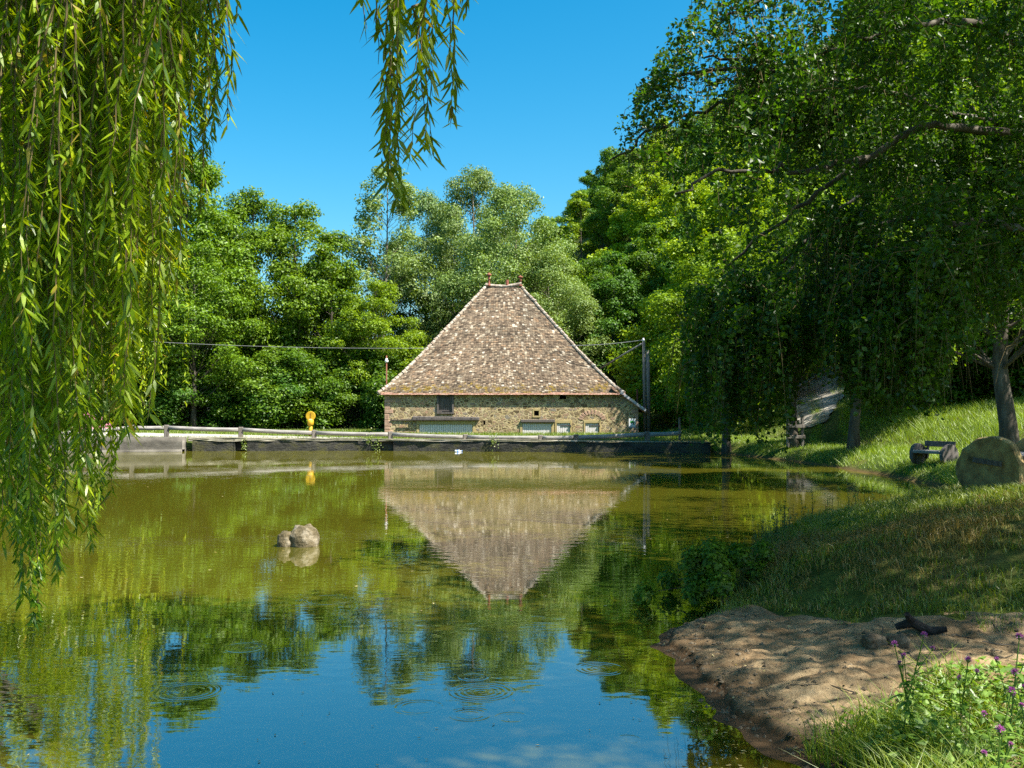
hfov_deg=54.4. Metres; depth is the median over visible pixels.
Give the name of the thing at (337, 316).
tree
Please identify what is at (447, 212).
tree
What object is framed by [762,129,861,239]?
tree
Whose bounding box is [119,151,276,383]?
tree
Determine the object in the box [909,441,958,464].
bench
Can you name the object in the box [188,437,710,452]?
pond wall
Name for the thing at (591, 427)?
door
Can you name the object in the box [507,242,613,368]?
tree
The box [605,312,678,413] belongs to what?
shrub
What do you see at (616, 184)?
tree
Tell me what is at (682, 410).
shrub
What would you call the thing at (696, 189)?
tree
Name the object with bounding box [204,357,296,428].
bush
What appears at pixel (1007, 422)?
tree
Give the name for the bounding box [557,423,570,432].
door
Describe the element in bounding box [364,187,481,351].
tree
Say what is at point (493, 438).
wall plant
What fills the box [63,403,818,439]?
grass
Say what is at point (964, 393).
shrub
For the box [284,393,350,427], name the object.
bush
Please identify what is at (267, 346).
cable
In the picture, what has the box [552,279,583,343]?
tree
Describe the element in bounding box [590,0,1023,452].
birch tree
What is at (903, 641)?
stone
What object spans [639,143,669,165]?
tree
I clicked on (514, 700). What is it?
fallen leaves
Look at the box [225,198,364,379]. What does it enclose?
tree
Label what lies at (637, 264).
tree
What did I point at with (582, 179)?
tree
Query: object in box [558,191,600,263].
tree
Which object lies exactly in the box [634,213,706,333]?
tree
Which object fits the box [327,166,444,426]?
tree
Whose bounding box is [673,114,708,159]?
tree
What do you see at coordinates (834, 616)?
grass
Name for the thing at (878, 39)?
tree
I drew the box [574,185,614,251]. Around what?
tree
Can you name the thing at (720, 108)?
tree
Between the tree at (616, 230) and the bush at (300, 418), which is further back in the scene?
the tree at (616, 230)
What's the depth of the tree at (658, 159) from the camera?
138.08 m
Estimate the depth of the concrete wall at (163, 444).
43.40 m
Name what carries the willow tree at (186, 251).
on the ground at (1000, 556)
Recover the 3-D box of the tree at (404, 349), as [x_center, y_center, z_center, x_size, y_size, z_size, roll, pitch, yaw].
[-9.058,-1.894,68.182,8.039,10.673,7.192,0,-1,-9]
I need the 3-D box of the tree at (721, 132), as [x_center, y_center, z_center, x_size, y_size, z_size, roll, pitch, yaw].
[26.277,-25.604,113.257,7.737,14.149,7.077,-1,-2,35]
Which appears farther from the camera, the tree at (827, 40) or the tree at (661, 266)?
the tree at (827, 40)
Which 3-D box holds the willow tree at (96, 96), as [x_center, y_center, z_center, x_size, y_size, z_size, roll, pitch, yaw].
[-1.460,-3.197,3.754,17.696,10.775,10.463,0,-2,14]
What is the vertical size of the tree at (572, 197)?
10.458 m
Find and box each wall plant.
[371,434,382,450]
[489,430,498,447]
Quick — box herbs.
[834,654,1023,767]
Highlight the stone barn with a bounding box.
[377,273,646,433]
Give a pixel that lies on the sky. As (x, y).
(548, 82)
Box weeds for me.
[744,469,925,556]
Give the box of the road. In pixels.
[92,432,357,437]
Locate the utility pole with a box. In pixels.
[599,338,650,431]
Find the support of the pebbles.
on the beach
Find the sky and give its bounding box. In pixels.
[144,0,843,348]
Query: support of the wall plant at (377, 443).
attached to the pond wall at (297, 444)
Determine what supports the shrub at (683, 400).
on the ground at (1000, 556)
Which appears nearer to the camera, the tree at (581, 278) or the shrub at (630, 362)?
the shrub at (630, 362)
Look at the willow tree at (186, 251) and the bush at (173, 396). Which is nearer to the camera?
the willow tree at (186, 251)
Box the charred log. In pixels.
[895,612,947,634]
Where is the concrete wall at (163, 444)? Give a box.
[5,437,186,452]
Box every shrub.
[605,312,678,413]
[625,356,706,429]
[649,303,818,430]
[657,371,707,417]
[866,338,1011,409]
[870,312,1023,406]
[914,260,1023,390]
[941,300,1023,400]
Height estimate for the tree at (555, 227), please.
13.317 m
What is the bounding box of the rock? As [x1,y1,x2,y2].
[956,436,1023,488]
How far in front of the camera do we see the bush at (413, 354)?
68.75 m
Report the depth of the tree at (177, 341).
63.59 m
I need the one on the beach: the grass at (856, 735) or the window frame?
the grass at (856, 735)
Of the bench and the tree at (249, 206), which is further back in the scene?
the tree at (249, 206)
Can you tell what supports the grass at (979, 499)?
on the ground at (1000, 556)
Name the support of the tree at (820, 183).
on the ground at (1000, 556)
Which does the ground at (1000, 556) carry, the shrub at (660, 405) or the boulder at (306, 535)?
the shrub at (660, 405)
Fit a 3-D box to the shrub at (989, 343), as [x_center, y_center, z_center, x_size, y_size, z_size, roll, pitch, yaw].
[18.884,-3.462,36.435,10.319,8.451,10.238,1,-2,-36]
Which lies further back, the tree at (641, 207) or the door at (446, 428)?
the tree at (641, 207)
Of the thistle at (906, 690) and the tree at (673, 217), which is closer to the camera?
the thistle at (906, 690)
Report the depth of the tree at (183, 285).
81.37 m
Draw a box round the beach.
[642,605,1023,767]
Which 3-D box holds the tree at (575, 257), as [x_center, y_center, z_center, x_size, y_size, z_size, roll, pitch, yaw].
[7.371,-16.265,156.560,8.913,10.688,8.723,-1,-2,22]
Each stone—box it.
[859,633,887,648]
[886,634,910,648]
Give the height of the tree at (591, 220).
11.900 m
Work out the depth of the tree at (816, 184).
61.33 m
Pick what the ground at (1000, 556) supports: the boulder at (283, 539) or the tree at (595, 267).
the tree at (595, 267)
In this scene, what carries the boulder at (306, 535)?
in the water
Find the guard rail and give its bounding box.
[61,425,680,440]
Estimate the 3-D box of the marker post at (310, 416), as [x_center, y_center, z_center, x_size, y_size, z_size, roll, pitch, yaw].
[-9.906,1.974,48.965,0.470,1.265,0.310,0,-1,0]
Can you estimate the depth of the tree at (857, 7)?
105.03 m
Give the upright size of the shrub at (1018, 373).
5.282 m
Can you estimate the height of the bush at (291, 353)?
6.160 m
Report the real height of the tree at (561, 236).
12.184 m
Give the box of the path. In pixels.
[788,366,843,426]
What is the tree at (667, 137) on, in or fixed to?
on the ground at (1000, 556)
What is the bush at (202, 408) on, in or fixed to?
on the ground at (1000, 556)
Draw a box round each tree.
[0,0,476,630]
[0,187,190,413]
[117,277,203,424]
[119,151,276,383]
[135,238,262,426]
[144,230,224,354]
[178,185,327,363]
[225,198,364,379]
[266,229,372,378]
[306,286,378,374]
[320,277,430,388]
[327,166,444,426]
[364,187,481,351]
[366,274,450,369]
[405,163,551,347]
[429,182,594,342]
[438,300,461,328]
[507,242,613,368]
[528,216,573,253]
[533,234,576,260]
[535,219,561,247]
[548,215,568,242]
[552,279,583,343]
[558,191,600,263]
[560,188,593,236]
[560,256,631,379]
[561,251,579,262]
[564,263,609,376]
[567,249,656,384]
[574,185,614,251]
[576,188,628,251]
[578,169,591,199]
[579,247,647,384]
[584,146,629,193]
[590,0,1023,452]
[594,148,650,208]
[595,163,654,242]
[600,222,672,348]
[603,191,643,254]
[619,171,670,239]
[623,239,653,275]
[625,138,692,201]
[631,177,715,274]
[632,159,809,380]
[634,184,699,322]
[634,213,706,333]
[636,118,669,170]
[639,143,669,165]
[641,230,787,453]
[651,126,678,167]
[659,201,697,275]
[660,118,721,203]
[663,171,718,211]
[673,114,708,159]
[673,136,832,270]
[697,185,838,448]
[702,85,754,142]
[710,131,755,183]
[711,100,741,156]
[751,173,965,451]
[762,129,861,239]
[800,88,941,243]
[814,0,1023,443]
[823,19,869,59]
[831,2,916,70]
[851,19,969,209]
[857,0,922,69]
[888,0,1000,110]
[930,48,1020,150]
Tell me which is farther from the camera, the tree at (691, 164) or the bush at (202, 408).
the tree at (691, 164)
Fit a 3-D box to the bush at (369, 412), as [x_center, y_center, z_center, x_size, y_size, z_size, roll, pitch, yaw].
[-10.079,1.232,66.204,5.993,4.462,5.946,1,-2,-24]
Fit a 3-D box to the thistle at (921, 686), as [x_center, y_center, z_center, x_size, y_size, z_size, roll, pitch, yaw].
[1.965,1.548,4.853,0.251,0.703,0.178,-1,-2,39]
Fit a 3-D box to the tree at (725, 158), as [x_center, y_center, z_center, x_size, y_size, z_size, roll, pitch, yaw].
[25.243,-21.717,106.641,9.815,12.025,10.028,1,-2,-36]
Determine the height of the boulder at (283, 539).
0.435 m
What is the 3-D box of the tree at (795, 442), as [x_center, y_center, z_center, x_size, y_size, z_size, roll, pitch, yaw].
[11.064,-2.357,37.878,7.502,10.270,7.725,1,-2,-30]
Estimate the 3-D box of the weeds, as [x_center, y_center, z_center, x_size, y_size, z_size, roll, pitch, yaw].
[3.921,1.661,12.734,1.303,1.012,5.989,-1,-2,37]
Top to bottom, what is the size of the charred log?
0.182 m
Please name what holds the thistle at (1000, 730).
on the ground at (1000, 556)
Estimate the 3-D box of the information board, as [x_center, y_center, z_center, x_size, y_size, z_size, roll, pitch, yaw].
[6.454,2.367,53.463,0.360,1.010,0.064,0,-1,0]
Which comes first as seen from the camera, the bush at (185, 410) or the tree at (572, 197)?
the bush at (185, 410)
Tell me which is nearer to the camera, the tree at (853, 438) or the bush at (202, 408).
the tree at (853, 438)
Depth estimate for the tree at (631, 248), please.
117.33 m
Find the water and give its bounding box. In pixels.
[0,451,938,767]
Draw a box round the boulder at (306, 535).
[290,524,319,547]
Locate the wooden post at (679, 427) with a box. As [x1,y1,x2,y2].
[678,418,680,439]
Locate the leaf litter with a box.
[664,622,1020,765]
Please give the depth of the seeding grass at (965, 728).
4.52 m
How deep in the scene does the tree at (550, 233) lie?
164.33 m
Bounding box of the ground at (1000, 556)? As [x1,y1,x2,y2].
[0,192,1023,628]
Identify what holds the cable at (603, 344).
attached to the utility pole
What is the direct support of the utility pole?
on the ground at (1000, 556)
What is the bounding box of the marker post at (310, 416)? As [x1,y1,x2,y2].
[306,411,315,436]
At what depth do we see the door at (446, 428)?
54.98 m
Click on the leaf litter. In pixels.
(789, 682)
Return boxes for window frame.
[437,395,453,413]
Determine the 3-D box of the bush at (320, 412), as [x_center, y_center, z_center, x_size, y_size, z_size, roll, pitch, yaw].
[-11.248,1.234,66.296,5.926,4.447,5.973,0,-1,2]
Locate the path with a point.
(829, 404)
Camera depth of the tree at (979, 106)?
47.09 m
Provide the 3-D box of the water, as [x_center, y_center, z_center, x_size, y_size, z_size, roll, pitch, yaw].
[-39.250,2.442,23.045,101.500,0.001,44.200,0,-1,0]
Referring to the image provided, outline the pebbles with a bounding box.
[656,609,1022,767]
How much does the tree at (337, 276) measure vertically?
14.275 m
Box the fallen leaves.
[28,478,771,767]
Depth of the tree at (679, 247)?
56.36 m
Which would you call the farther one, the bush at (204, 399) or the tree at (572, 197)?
the tree at (572, 197)
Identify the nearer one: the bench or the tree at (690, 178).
the bench
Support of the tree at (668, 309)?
on the ground at (1000, 556)
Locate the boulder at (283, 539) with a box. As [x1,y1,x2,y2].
[277,531,290,546]
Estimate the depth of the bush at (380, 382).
65.52 m
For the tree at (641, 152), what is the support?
on the ground at (1000, 556)
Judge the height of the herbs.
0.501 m
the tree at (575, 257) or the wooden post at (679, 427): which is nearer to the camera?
the wooden post at (679, 427)
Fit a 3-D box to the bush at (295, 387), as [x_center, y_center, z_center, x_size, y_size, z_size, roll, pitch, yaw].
[-14.463,0.777,65.729,7.244,5.437,7.302,0,-1,7]
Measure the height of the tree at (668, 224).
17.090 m
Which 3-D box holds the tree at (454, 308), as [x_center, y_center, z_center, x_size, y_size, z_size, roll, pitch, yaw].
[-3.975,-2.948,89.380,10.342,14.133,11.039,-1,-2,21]
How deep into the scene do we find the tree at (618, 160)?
166.36 m
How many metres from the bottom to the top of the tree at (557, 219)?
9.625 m
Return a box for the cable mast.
[385,356,387,384]
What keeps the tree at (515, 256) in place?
on the ground at (1000, 556)
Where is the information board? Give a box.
[629,419,635,427]
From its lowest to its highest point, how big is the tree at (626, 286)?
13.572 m
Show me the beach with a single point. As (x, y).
(794, 661)
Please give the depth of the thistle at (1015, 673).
4.16 m
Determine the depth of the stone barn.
55.62 m
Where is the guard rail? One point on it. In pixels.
(390, 435)
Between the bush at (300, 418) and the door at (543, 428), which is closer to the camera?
the door at (543, 428)
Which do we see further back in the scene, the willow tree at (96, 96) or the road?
the road
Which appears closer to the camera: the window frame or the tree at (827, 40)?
the window frame
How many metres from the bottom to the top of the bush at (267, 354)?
6.228 m
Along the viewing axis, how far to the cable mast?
56.30 m
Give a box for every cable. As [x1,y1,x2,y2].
[164,342,395,348]
[568,340,641,345]
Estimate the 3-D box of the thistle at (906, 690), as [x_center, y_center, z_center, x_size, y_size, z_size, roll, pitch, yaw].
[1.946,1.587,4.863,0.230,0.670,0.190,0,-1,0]
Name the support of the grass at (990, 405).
on the ground at (1000, 556)
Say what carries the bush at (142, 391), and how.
on the ground at (1000, 556)
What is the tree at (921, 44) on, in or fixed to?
on the ground at (1000, 556)
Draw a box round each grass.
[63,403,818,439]
[656,340,1023,486]
[703,596,1023,632]
[709,481,1023,618]
[776,635,1023,767]
[921,645,1021,767]
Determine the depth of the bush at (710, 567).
9.36 m
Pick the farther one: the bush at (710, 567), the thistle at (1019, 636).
the bush at (710, 567)
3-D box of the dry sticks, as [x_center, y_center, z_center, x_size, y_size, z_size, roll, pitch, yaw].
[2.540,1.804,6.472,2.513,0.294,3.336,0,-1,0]
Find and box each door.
[419,424,471,432]
[523,424,550,433]
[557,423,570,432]
[585,423,599,432]
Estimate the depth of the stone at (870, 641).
6.80 m
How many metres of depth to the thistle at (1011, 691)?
3.97 m
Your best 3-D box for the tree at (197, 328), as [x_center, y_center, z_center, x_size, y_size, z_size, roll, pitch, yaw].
[-20.595,-2.996,64.633,8.561,12.706,9.570,0,-1,-4]
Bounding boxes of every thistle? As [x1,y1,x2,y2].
[889,640,930,753]
[894,631,938,755]
[950,656,985,764]
[981,686,1023,767]
[981,725,1013,767]
[988,632,1023,767]
[1004,668,1023,760]
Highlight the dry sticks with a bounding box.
[678,617,1023,748]
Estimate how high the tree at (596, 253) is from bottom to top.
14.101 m
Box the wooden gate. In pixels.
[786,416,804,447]
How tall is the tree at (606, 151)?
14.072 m
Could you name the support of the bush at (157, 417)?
on the ground at (1000, 556)
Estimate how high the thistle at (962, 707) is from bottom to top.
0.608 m
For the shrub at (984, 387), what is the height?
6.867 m
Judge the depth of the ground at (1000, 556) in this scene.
8.60 m
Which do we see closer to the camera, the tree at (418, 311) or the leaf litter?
the leaf litter
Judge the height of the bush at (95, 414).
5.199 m
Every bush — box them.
[60,365,141,428]
[88,366,169,426]
[124,390,180,425]
[138,359,205,424]
[138,361,244,427]
[171,393,230,426]
[176,363,246,427]
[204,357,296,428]
[208,344,322,429]
[236,345,354,429]
[241,357,350,428]
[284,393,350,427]
[301,370,379,428]
[306,345,407,428]
[314,370,384,428]
[360,351,419,429]
[632,536,777,608]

